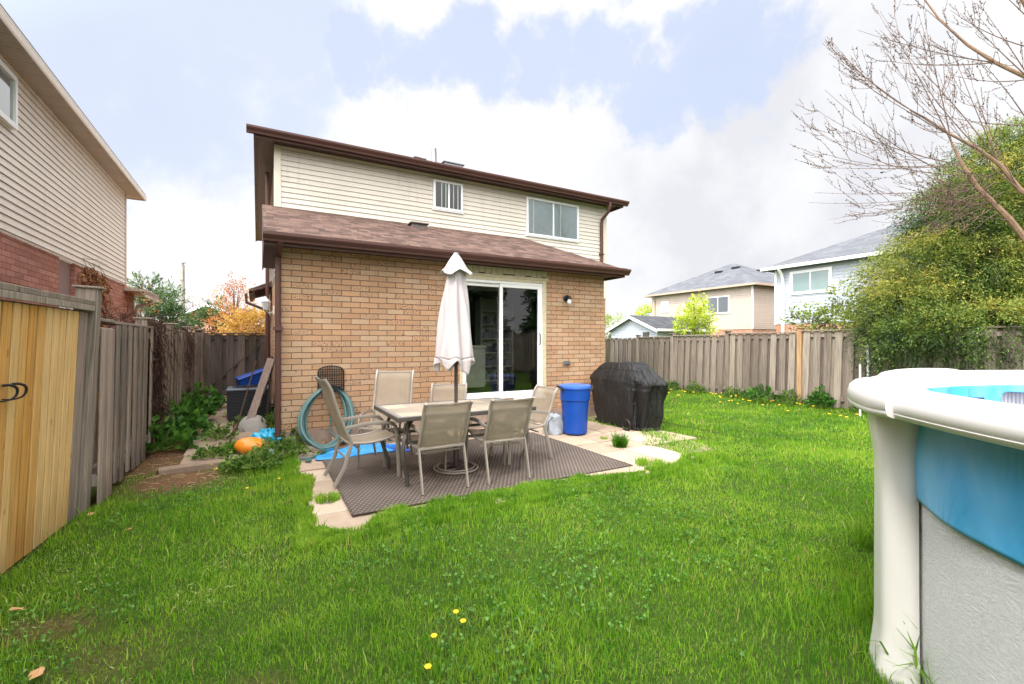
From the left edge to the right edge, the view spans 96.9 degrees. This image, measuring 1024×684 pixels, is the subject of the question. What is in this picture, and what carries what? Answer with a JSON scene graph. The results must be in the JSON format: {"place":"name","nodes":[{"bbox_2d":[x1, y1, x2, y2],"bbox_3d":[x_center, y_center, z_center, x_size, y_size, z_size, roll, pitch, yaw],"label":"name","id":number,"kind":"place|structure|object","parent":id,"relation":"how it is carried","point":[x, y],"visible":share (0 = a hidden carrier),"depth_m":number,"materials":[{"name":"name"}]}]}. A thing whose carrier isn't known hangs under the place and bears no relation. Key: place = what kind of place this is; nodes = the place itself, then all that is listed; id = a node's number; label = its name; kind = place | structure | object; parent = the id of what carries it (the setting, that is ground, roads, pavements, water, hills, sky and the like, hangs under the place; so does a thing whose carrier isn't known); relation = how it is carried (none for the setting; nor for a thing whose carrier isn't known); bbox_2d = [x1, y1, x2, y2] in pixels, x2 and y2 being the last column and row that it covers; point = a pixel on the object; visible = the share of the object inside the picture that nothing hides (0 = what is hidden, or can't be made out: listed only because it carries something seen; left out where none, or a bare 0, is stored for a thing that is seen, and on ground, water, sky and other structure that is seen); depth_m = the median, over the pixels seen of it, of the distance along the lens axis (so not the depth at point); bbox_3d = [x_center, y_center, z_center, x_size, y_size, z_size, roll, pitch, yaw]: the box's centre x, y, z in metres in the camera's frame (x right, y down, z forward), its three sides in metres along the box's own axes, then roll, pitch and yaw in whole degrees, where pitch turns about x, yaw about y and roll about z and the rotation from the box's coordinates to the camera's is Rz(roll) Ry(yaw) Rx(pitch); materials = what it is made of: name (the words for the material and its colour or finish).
{"place":"outdoors","nodes":[
{"label":"outdoors","id":0,"kind":"place"},
{"bbox_2d":[157,399,258,474],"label":"path","id":1,"kind":"structure","parent":0,"point":[186,464],"depth_m":5.58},
{"bbox_2d":[131,411,205,456],"bbox_3d":[-4.559,1.158,5.916,0.909,0.529,0.948,0,0,-27],"label":"broadleaf plant","id":2,"kind":"object","parent":1,"relation":"on","point":[178,431],"visible":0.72,"depth_m":5.84,"materials":[{"name":"green plant"}]},
{"bbox_2d":[187,438,232,459],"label":"weed","id":3,"kind":"object","parent":1,"relation":"on","point":[203,451],"visible":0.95,"depth_m":5.39,"materials":[{"name":"green plant"}]},
{"bbox_2d":[199,421,238,440],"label":"weed","id":4,"kind":"object","parent":1,"relation":"on","point":[225,431],"visible":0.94,"depth_m":6.43,"materials":[{"name":"green plant"}]},
{"bbox_2d":[228,410,248,428],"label":"weed","id":5,"kind":"object","parent":1,"relation":"on","point":[237,418],"visible":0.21,"depth_m":7.38,"materials":[{"name":"green plant"}]},
{"bbox_2d":[235,360,256,431],"bbox_3d":[-4.117,0.850,7.007,0.027,1.108,0.552,0,0,3],"label":"metal pole","id":6,"kind":"object","parent":1,"relation":"on","point":[245,396],"visible":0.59,"depth_m":7.00,"materials":[{"name":"brown metal"}]},
{"bbox_2d":[226,385,270,421],"bbox_3d":[-4.739,1.080,8.177,0.680,0.600,0.660,0,0,-29],"label":"air conditioner","id":7,"kind":"object","parent":1,"relation":"on","point":[235,396],"visible":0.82,"depth_m":7.86,"materials":[{"name":"metal"}]},
{"bbox_2d":[234,368,263,385],"bbox_3d":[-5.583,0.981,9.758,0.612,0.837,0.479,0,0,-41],"label":"recycling box","id":8,"kind":"object","parent":7,"relation":"on","point":[243,379],"visible":0.37,"depth_m":9.61,"materials":[{"name":"blue plastic"}]},
{"bbox_2d":[234,437,263,453],"bbox_3d":[-3.239,1.299,5.660,0.394,0.210,0.277,11,8,-23],"label":"pumpkin pail","id":9,"kind":"object","parent":1,"relation":"on","point":[242,445],"visible":0.55,"depth_m":5.55,"materials":[{"name":"orange plastic"}]},
{"bbox_2d":[238,415,266,431],"bbox_3d":[-4.023,1.300,7.044,0.391,0.389,0.087,0,-28,-29],"label":"round lid","id":10,"kind":"object","parent":1,"relation":"on","point":[256,423],"visible":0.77,"depth_m":7.02,"materials":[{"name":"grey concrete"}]},
{"bbox_2d":[242,358,274,431],"bbox_3d":[-4.123,0.840,7.418,0.283,1.156,1.012,0,0,0],"label":"plank","id":11,"kind":"object","parent":1,"relation":"on","point":[254,409],"visible":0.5,"depth_m":7.34,"materials":[{"name":"wood"}]},
{"bbox_2d":[249,428,282,446],"bbox_3d":[-3.214,1.262,5.949,0.390,0.276,0.391,0,0,-36],"label":"plastic bag","id":12,"kind":"object","parent":1,"relation":"on","point":[262,433],"visible":0.33,"depth_m":5.89,"materials":[{"name":"blue plastic"}]},
{"bbox_2d":[0,343,903,683],"bbox_3d":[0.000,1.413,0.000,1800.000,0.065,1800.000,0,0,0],"label":"ground","id":13,"kind":"structure","parent":0,"point":[150,465],"depth_m":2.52,"materials":[{"name":"green plant"}]},
{"bbox_2d":[9,607,23,610],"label":"fallen leaf","id":14,"kind":"object","parent":13,"relation":"on","point":[16,608],"visible":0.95,"depth_m":2.37,"materials":[{"name":"brown plant"}]},
{"bbox_2d":[28,666,44,679],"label":"fallen leaf","id":15,"kind":"object","parent":13,"relation":"on","point":[37,672],"visible":0.92,"depth_m":1.92,"materials":[{"name":"brown plant"}]},
{"bbox_2d":[0,282,105,573],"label":"wood fence","id":16,"kind":"object","parent":13,"relation":"on","point":[49,355],"visible":0.96,"depth_m":3.16,"materials":[{"name":"brown wood"}]},
{"bbox_2d":[0,384,18,401],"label":"wall hook","id":17,"kind":"object","parent":16,"relation":"attached to","point":[16,389],"depth_m":2.71,"materials":[{"name":"black metal"}]},
{"bbox_2d":[1,382,27,399],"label":"wall hook","id":18,"kind":"object","parent":16,"relation":"attached to","point":[25,386],"depth_m":2.80,"materials":[{"name":"black metal"}]},
{"bbox_2d":[0,4,158,393],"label":"neighbour house","id":19,"kind":"structure","parent":13,"relation":"on","point":[69,186],"depth_m":6.59,"materials":[{"name":"beige"}]},
{"bbox_2d":[0,59,17,130],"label":"window","id":20,"kind":"structure","parent":19,"relation":"in","point":[8,80],"depth_m":5.41,"materials":[{"name":"white plastic"}]},
{"bbox_2d":[72,258,112,327],"bbox_3d":[-7.676,-0.611,8.280,0.705,1.771,2.001,0,0,-29],"label":"creeper","id":21,"kind":"object","parent":19,"relation":"attached to","point":[91,277],"visible":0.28,"depth_m":8.31,"materials":[{"name":"brown plant"}]},
{"bbox_2d":[0,498,275,683],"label":"clippings","id":22,"kind":"object","parent":13,"relation":"on","point":[113,567],"visible":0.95,"depth_m":2.66,"materials":[{"name":"green plant"}]},
{"bbox_2d":[91,317,205,505],"bbox_3d":[-5.450,0.601,7.241,0.203,1.798,7.665,1,-1,-29],"label":"wood fence","id":23,"kind":"object","parent":13,"relation":"on","point":[120,406],"visible":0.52,"depth_m":4.71,"materials":[{"name":"wood"}]},
{"bbox_2d":[100,297,186,331],"bbox_3d":[-5.544,-0.296,6.765,1.062,0.735,3.814,0,0,-29],"label":"twig tangle","id":24,"kind":"object","parent":23,"relation":"on","point":[123,316],"visible":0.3,"depth_m":6.01,"materials":[{"name":"brown plant"}]},
{"bbox_2d":[132,320,208,443],"bbox_3d":[-5.319,0.558,7.146,0.739,1.717,4.047,0,0,-29],"label":"dead creeper","id":25,"kind":"object","parent":23,"relation":"attached to","point":[158,373],"visible":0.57,"depth_m":5.87,"materials":[{"name":"brown plant"}]},
{"bbox_2d":[129,280,167,316],"bbox_3d":[-14.016,-0.472,17.076,1.193,3.948,1.494,0,0,17],"label":"bare shrub tree","id":26,"kind":"object","parent":13,"relation":"on","point":[143,303],"visible":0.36,"depth_m":17.19,"materials":[{"name":"brown plant"}]},
{"bbox_2d":[127,270,204,329],"bbox_3d":[-17.090,-1.004,21.935,3.693,5.016,3.194,0,0,0],"label":"leafy tree","id":27,"kind":"object","parent":13,"relation":"on","point":[168,308],"visible":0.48,"depth_m":21.83,"materials":[{"name":"green plant"}]},
{"bbox_2d":[127,453,233,490],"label":"straw litter","id":28,"kind":"object","parent":13,"relation":"on","point":[177,474],"visible":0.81,"depth_m":4.76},
{"bbox_2d":[179,261,185,325],"bbox_3d":[-23.961,-2.241,33.000,0.399,7.282,0.367,0,0,0],"label":"light pole","id":29,"kind":"object","parent":13,"relation":"on","point":[182,274],"visible":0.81,"depth_m":32.89,"materials":[{"name":"grey concrete"}]},
{"bbox_2d":[155,398,214,441],"bbox_3d":[-4.884,1.107,6.610,0.910,0.597,1.002,0,0,0],"label":"broadleaf plant","id":30,"kind":"object","parent":13,"relation":"on","point":[195,418],"visible":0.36,"depth_m":6.65,"materials":[{"name":"green plant"}]},
{"bbox_2d":[173,390,216,419],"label":"broadleaf plant","id":31,"kind":"object","parent":13,"relation":"on","point":[207,405],"visible":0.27,"depth_m":7.86,"materials":[{"name":"green plant"}]},
{"bbox_2d":[190,380,226,408],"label":"broadleaf plant","id":32,"kind":"object","parent":13,"relation":"on","point":[217,399],"visible":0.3,"depth_m":9.16,"materials":[{"name":"green plant"}]},
{"bbox_2d":[187,293,239,334],"bbox_3d":[-15.820,-0.569,24.117,2.597,4.146,2.671,0,0,0],"label":"pine tree","id":33,"kind":"object","parent":13,"relation":"on","point":[202,312],"visible":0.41,"depth_m":23.70,"materials":[{"name":"green plant"}]},
{"bbox_2d":[167,303,264,334],"bbox_3d":[-26.552,-0.975,42.931,11.200,4.750,9.060,0,0,-8],"label":"tree","id":34,"kind":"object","parent":13,"relation":"on","point":[193,309],"depth_m":38.85,"materials":[{"name":"yellow plant"}]},
{"bbox_2d":[195,330,264,396],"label":"fence","id":35,"kind":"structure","parent":13,"relation":"on","point":[228,358],"depth_m":10.78,"materials":[{"name":"brown wood"}]},
{"bbox_2d":[198,271,263,334],"bbox_3d":[-12.884,-0.893,21.015,2.801,4.790,2.625,0,0,0],"label":"tree","id":36,"kind":"object","parent":13,"relation":"on","point":[230,308],"visible":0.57,"depth_m":20.83,"materials":[{"name":"orange plant"}]},
{"bbox_2d":[216,437,245,457],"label":"grass tuft","id":37,"kind":"object","parent":13,"relation":"on","point":[234,451],"visible":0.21,"depth_m":5.64,"materials":[{"name":"green"}]},
{"bbox_2d":[213,303,264,334],"bbox_3d":[-10.922,-0.074,18.971,2.870,3.156,2.481,0,0,0],"label":"golden tree","id":38,"kind":"object","parent":13,"relation":"on","point":[251,318],"visible":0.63,"depth_m":18.53,"materials":[{"name":"orange plant"}]},
{"bbox_2d":[217,449,288,474],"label":"weed","id":39,"kind":"object","parent":13,"relation":"on","point":[237,462],"visible":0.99,"depth_m":4.99,"materials":[{"name":"green plant"}]},
{"bbox_2d":[260,409,274,427],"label":"weed","id":40,"kind":"object","parent":13,"relation":"on","point":[272,421],"visible":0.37,"depth_m":7.22,"materials":[{"name":"green plant"}]},
{"bbox_2d":[265,356,272,419],"bbox_3d":[-4.074,0.825,7.604,0.070,1.176,0.384,0,0,-8],"label":"wood plank","id":41,"kind":"object","parent":13,"relation":"on","point":[268,396],"visible":0.56,"depth_m":7.55,"materials":[{"name":"wood"}]},
{"bbox_2d":[251,435,314,459],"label":"weed","id":42,"kind":"object","parent":13,"relation":"on","point":[267,444],"visible":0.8,"depth_m":5.48,"materials":[{"name":"green plant"}]},
{"bbox_2d":[271,426,305,444],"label":"weed","id":43,"kind":"object","parent":13,"relation":"on","point":[298,438],"visible":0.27,"depth_m":5.98,"materials":[{"name":"green plant"}]},
{"bbox_2d":[0,413,869,683],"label":"clover","id":44,"kind":"object","parent":13,"relation":"on","point":[471,608],"visible":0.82,"depth_m":2.72,"materials":[{"name":"green plant"}]},
{"bbox_2d":[244,123,630,451],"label":"brick house","id":45,"kind":"structure","parent":13,"relation":"on","point":[361,246],"depth_m":7.86,"materials":[{"name":"brick"}]},
{"bbox_2d":[261,297,273,314],"bbox_3d":[-4.413,-0.660,8.188,0.215,0.320,0.147,0,0,-29],"label":"wall lantern","id":46,"kind":"object","parent":45,"relation":"attached to","point":[266,302],"depth_m":8.14,"materials":[{"name":"glass"}]},
{"bbox_2d":[317,365,344,392],"bbox_3d":[-2.456,0.521,6.182,0.346,0.398,0.174,0,0,-29],"label":"hose hanger","id":47,"kind":"object","parent":45,"relation":"attached to","point":[332,380],"visible":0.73,"depth_m":6.25,"materials":[{"name":"black metal"}]},
{"bbox_2d":[297,387,354,461],"bbox_3d":[-2.462,0.990,5.793,0.646,0.808,1.023,0,0,19],"label":"garden hose","id":48,"kind":"object","parent":47,"relation":"hanging from","point":[349,411],"visible":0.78,"depth_m":5.91,"materials":[{"name":"teal rubber"}]},
{"bbox_2d":[432,179,463,213],"bbox_3d":[-1.298,-2.958,9.238,0.680,0.615,0.035,0,0,-29],"label":"window","id":49,"kind":"structure","parent":45,"relation":"in","point":[447,196],"depth_m":9.23,"materials":[{"name":"white plastic"}]},
{"bbox_2d":[466,345,485,387],"bbox_3d":[-0.967,0.475,8.975,0.720,0.820,0.620,0,0,-29],"label":"cabinet","id":50,"kind":"object","parent":45,"relation":"in","point":[475,377],"visible":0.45,"depth_m":8.80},
{"bbox_2d":[475,297,513,384],"bbox_3d":[-0.389,-0.005,9.988,0.800,1.900,0.300,0,0,-29],"label":"bookshelf","id":51,"kind":"object","parent":45,"relation":"in","point":[487,322],"visible":0.75,"depth_m":10.02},
{"bbox_2d":[463,278,541,398],"bbox_3d":[-0.118,-0.023,7.600,1.535,1.995,0.190,0,0,-29],"label":"sliding door","id":52,"kind":"structure","parent":45,"relation":"in","point":[522,394],"depth_m":7.60,"materials":[{"name":"white plastic"}]},
{"bbox_2d":[525,197,578,242],"bbox_3d":[0.958,-2.815,10.503,1.496,0.880,0.035,0,0,-29],"label":"window","id":53,"kind":"structure","parent":45,"relation":"in","point":[546,219],"depth_m":10.49,"materials":[{"name":"white plastic"}]},
{"bbox_2d":[563,295,571,304],"bbox_3d":[1.005,-0.759,8.141,0.110,0.178,0.164,0,0,-29],"label":"wall lamp","id":54,"kind":"object","parent":45,"relation":"attached to","point":[567,298],"visible":1,"depth_m":8.10,"materials":[{"name":"black metal"}]},
{"bbox_2d":[605,312,625,339],"bbox_3d":[8.006,-0.472,35.989,3.382,3.951,3.603,0,0,0],"label":"lime tree","id":55,"kind":"object","parent":13,"relation":"on","point":[610,317],"visible":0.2,"depth_m":35.63,"materials":[{"name":"green plant"}]},
{"bbox_2d":[635,302,651,315],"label":"lime tree","id":56,"kind":"object","parent":13,"relation":"on","point":[649,309],"visible":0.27,"depth_m":43.80,"materials":[{"name":"green plant"}]},
{"bbox_2d":[666,379,682,390],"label":"weed","id":57,"kind":"object","parent":13,"relation":"on","point":[671,385],"visible":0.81,"depth_m":13.05,"materials":[{"name":"green plant"}]},
{"bbox_2d":[678,449,705,463],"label":"grass tuft","id":58,"kind":"object","parent":13,"relation":"on","point":[696,456],"visible":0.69,"depth_m":5.31,"materials":[{"name":"green"}]},
{"bbox_2d":[670,291,719,336],"bbox_3d":[9.663,-0.594,23.928,2.561,4.192,2.030,0,0,0],"label":"lime tree","id":59,"kind":"object","parent":13,"relation":"on","point":[693,323],"visible":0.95,"depth_m":23.81,"materials":[{"name":"green plant"}]},
{"bbox_2d":[684,380,706,392],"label":"weed","id":60,"kind":"object","parent":13,"relation":"on","point":[694,387],"visible":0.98,"depth_m":12.35,"materials":[{"name":"green plant"}]},
{"bbox_2d":[720,385,742,397],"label":"weed","id":61,"kind":"object","parent":13,"relation":"on","point":[731,392],"visible":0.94,"depth_m":11.38,"materials":[{"name":"green plant"}]},
{"bbox_2d":[740,383,777,400],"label":"broadleaf plant","id":62,"kind":"object","parent":13,"relation":"on","point":[750,392],"visible":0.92,"depth_m":10.70,"materials":[{"name":"green plant"}]},
{"bbox_2d":[773,388,804,403],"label":"weed","id":63,"kind":"object","parent":13,"relation":"on","point":[781,397],"visible":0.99,"depth_m":10.20,"materials":[{"name":"green plant"}]},
{"bbox_2d":[779,301,836,333],"bbox_3d":[7.604,0.205,11.565,1.356,2.592,1.126,0,0,0],"label":"shrub","id":64,"kind":"object","parent":13,"relation":"on","point":[799,315],"visible":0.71,"depth_m":11.47,"materials":[{"name":"green plant"}]},
{"bbox_2d":[605,326,1023,408],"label":"wood fence","id":65,"kind":"object","parent":13,"relation":"on","point":[802,363],"visible":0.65,"depth_m":10.67,"materials":[{"name":"brown wood"}]},
{"bbox_2d":[804,384,836,407],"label":"broadleaf plant","id":66,"kind":"object","parent":13,"relation":"on","point":[819,398],"visible":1,"depth_m":9.59,"materials":[{"name":"green plant"}]},
{"bbox_2d":[802,280,858,332],"bbox_3d":[7.988,-0.020,11.316,1.363,3.042,1.141,0,0,0],"label":"shrub","id":67,"kind":"object","parent":13,"relation":"on","point":[837,307],"visible":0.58,"depth_m":11.28,"materials":[{"name":"green plant"}]},
{"bbox_2d":[824,504,873,550],"bbox_3d":[2.506,1.284,3.205,0.546,0.297,0.613,0,0,0],"label":"grass tuft","id":68,"kind":"object","parent":13,"relation":"on","point":[861,536],"visible":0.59,"depth_m":3.17,"materials":[{"name":"green plant"}]},
{"bbox_2d":[831,565,873,621],"bbox_3d":[1.802,1.300,2.311,0.297,0.232,0.323,0,0,0],"label":"grass tuft","id":69,"kind":"object","parent":13,"relation":"on","point":[847,595],"visible":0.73,"depth_m":2.33,"materials":[{"name":"green plant"}]},
{"bbox_2d":[847,404,863,412],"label":"weed","id":70,"kind":"object","parent":13,"relation":"on","point":[855,409],"visible":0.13,"depth_m":8.97,"materials":[{"name":"green plant"}]},
{"bbox_2d":[829,309,883,331],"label":"shrub","id":71,"kind":"object","parent":13,"relation":"on","point":[844,323],"visible":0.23,"depth_m":10.68,"materials":[{"name":"green plant"}]},
{"bbox_2d":[859,364,860,415],"bbox_3d":[6.558,0.910,8.543,0.033,0.980,0.033,0,0,0],"label":"white stake","id":72,"kind":"object","parent":13,"relation":"on","point":[859,377],"visible":0.42,"depth_m":8.54,"materials":[{"name":"plastic"}]},
{"bbox_2d":[867,347,868,376],"bbox_3d":[7.007,0.730,8.927,0.041,1.340,0.041,0,0,0],"label":"white pipe","id":73,"kind":"object","parent":13,"relation":"on","point":[868,362],"visible":0.08,"depth_m":8.91,"materials":[{"name":"plastic"}]},
{"bbox_2d":[831,589,932,683],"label":"grass tuft","id":74,"kind":"object","parent":13,"relation":"on","point":[915,656],"visible":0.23,"depth_m":1.77,"materials":[{"name":"green plant"}]},
{"bbox_2d":[871,654,942,683],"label":"grass tuft","id":75,"kind":"object","parent":13,"relation":"on","point":[913,674],"visible":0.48,"depth_m":1.73,"materials":[{"name":"green"}]},
{"bbox_2d":[792,0,1023,244],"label":"bare tree","id":76,"kind":"object","parent":13,"relation":"on","point":[1003,213],"visible":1,"depth_m":7.65,"materials":[{"name":"beige plant"}]},
{"bbox_2d":[832,111,1023,376],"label":"cedar tree","id":77,"kind":"object","parent":13,"relation":"on","point":[980,273],"visible":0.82,"depth_m":8.38,"materials":[{"name":"green plant"}]},
{"bbox_2d":[847,368,1023,683],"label":"swimming pool","id":78,"kind":"structure","parent":13,"relation":"on","point":[948,447],"depth_m":1.62,"materials":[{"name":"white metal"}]},
{"bbox_2d":[295,416,716,530],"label":"patio","id":79,"kind":"structure","parent":0,"point":[337,513],"depth_m":5.61,"materials":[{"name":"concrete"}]},
{"bbox_2d":[314,488,340,504],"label":"grass tuft","id":80,"kind":"object","parent":79,"relation":"on","point":[333,497],"visible":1,"depth_m":4.00,"materials":[{"name":"green plant"}]},
{"bbox_2d":[315,443,409,459],"bbox_3d":[-1.875,1.344,5.745,1.125,0.075,0.586,0,0,-21],"label":"blue tarp","id":81,"kind":"object","parent":79,"relation":"on","point":[367,449],"visible":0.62,"depth_m":5.65,"materials":[{"name":"blue plastic"}]},
{"bbox_2d":[380,422,398,443],"bbox_3d":[-1.710,1.245,6.356,0.280,0.310,0.240,0,0,-29],"label":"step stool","id":82,"kind":"object","parent":79,"relation":"on","point":[388,441],"visible":0.03,"depth_m":6.26,"materials":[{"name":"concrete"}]},
{"bbox_2d":[322,432,632,515],"bbox_3d":[-0.477,1.386,5.283,3.021,0.019,2.121,0,0,-29],"label":"outdoor rug","id":83,"kind":"object","parent":79,"relation":"on","point":[371,483],"visible":0.71,"depth_m":4.85,"materials":[{"name":"grey fabric"}]},
{"bbox_2d":[315,376,400,487],"bbox_3d":[-1.582,0.866,4.644,0.748,1.046,0.478,0,0,-33],"label":"patio chair","id":84,"kind":"object","parent":83,"relation":"on","point":[371,437],"visible":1,"depth_m":4.59,"materials":[{"name":"beige fabric"}]},
{"bbox_2d":[357,369,414,467],"bbox_3d":[-1.460,0.866,5.327,0.478,1.046,0.748,0,0,0],"label":"patio chair","id":85,"kind":"object","parent":83,"relation":"on","point":[393,387],"visible":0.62,"depth_m":5.58,"materials":[{"name":"beige fabric"}]},
{"bbox_2d":[402,400,472,494],"bbox_3d":[-0.738,0.963,4.423,0.478,0.843,0.698,0,0,-30],"label":"patio chair","id":86,"kind":"object","parent":83,"relation":"on","point":[445,426],"visible":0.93,"depth_m":4.22,"materials":[{"name":"beige fabric"}]},
{"bbox_2d":[422,383,466,458],"bbox_3d":[-0.830,0.963,5.682,0.478,0.843,0.698,0,0,0],"label":"patio chair","id":87,"kind":"object","parent":83,"relation":"on","point":[441,392],"visible":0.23,"depth_m":5.96,"materials":[{"name":"beige fabric"}]},
{"bbox_2d":[374,397,535,486],"bbox_3d":[-0.629,1.040,4.943,1.513,0.686,0.957,0,0,-29],"label":"patio table","id":88,"kind":"object","parent":83,"relation":"on","point":[408,413],"visible":0.54,"depth_m":4.72,"materials":[{"name":"glass"}]},
{"bbox_2d":[433,446,478,474],"bbox_3d":[-0.607,1.216,4.920,0.489,0.311,0.489,0,0,0],"label":"umbrella stand","id":89,"kind":"object","parent":83,"relation":"on","point":[456,461],"visible":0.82,"depth_m":4.88,"materials":[{"name":"grey metal"}]},
{"bbox_2d":[433,252,474,402],"bbox_3d":[-0.623,0.190,4.912,0.409,2.320,0.403,0,0,-38],"label":"patio umbrella","id":90,"kind":"object","parent":89,"relation":"in","point":[454,348],"visible":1,"depth_m":4.83,"materials":[{"name":"white fabric"}]},
{"bbox_2d":[466,396,534,484],"bbox_3d":[-0.138,0.963,4.714,0.478,0.843,0.698,0,0,-27],"label":"patio chair","id":91,"kind":"object","parent":83,"relation":"on","point":[508,420],"visible":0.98,"depth_m":4.51,"materials":[{"name":"beige fabric"}]},
{"bbox_2d":[490,384,558,464],"bbox_3d":[0.147,0.963,5.461,0.698,0.843,0.478,0,0,-29],"label":"patio chair","id":92,"kind":"object","parent":83,"relation":"on","point":[543,401],"visible":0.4,"depth_m":5.49,"materials":[{"name":"beige fabric"}]},
{"bbox_2d":[542,413,563,434],"bbox_3d":[0.641,1.250,6.939,0.359,0.330,0.255,0,0,0],"label":"storage bag","id":93,"kind":"object","parent":79,"relation":"on","point":[554,424],"visible":0.75,"depth_m":6.86,"materials":[{"name":"white plastic"}]},
{"bbox_2d":[556,383,593,434],"bbox_3d":[0.961,1.010,6.918,0.503,0.750,0.503,0,0,25],"label":"trash bin","id":94,"kind":"object","parent":79,"relation":"on","point":[574,398],"visible":0.99,"depth_m":6.75,"materials":[{"name":"blue plastic"}]},
{"bbox_2d":[607,430,629,447],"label":"grass tuft","id":95,"kind":"object","parent":79,"relation":"on","point":[619,441],"visible":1,"depth_m":6.04,"materials":[{"name":"green plant"}]},
{"bbox_2d":[590,362,668,430],"bbox_3d":[1.905,0.875,7.670,0.682,1.070,1.677,0,0,-26],"label":"covered grill","id":96,"kind":"object","parent":79,"relation":"on","point":[630,395],"visible":0.99,"depth_m":7.19,"materials":[{"name":"black fabric"}]},
{"bbox_2d":[634,455,667,466],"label":"grass tuft","id":97,"kind":"object","parent":79,"relation":"on","point":[642,462],"visible":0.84,"depth_m":5.13,"materials":[{"name":"green plant"}]},
{"bbox_2d":[0,0,1023,342],"label":"sky","id":98,"kind":"structure","parent":0,"point":[680,111],"materials":[{"name":"white"}]},
{"bbox_2d":[605,315,716,363],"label":"garden shed","id":99,"kind":"structure","parent":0,"point":[631,326],"depth_m":26.09,"materials":[{"name":"white"}]},
{"bbox_2d":[643,263,775,336],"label":"beige house","id":100,"kind":"structure","parent":0,"point":[741,298],"depth_m":32.80,"materials":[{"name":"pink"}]},
{"bbox_2d":[661,301,668,312],"bbox_3d":[12.621,-2.900,37.475,0.060,0.900,0.800,0,0,-29],"label":"window","id":101,"kind":"structure","parent":100,"relation":"in","point":[664,305],"depth_m":37.40,"materials":[{"name":"white plastic"}]},
{"bbox_2d":[706,295,729,314],"bbox_3d":[15.045,-2.700,33.164,0.060,1.300,1.900,0,0,-29],"label":"window","id":102,"kind":"structure","parent":100,"relation":"in","point":[721,304],"depth_m":33.00,"materials":[{"name":"white plastic"}]},
{"bbox_2d":[760,215,991,334],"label":"white house","id":103,"kind":"structure","parent":0,"point":[809,278],"depth_m":22.75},
{"bbox_2d":[790,266,831,294],"bbox_3d":[15.065,-3.065,22.907,0.060,1.230,2.000,0,0,-29],"label":"window","id":104,"kind":"structure","parent":103,"relation":"in","point":[816,280],"depth_m":22.88,"materials":[{"name":"white plastic"}]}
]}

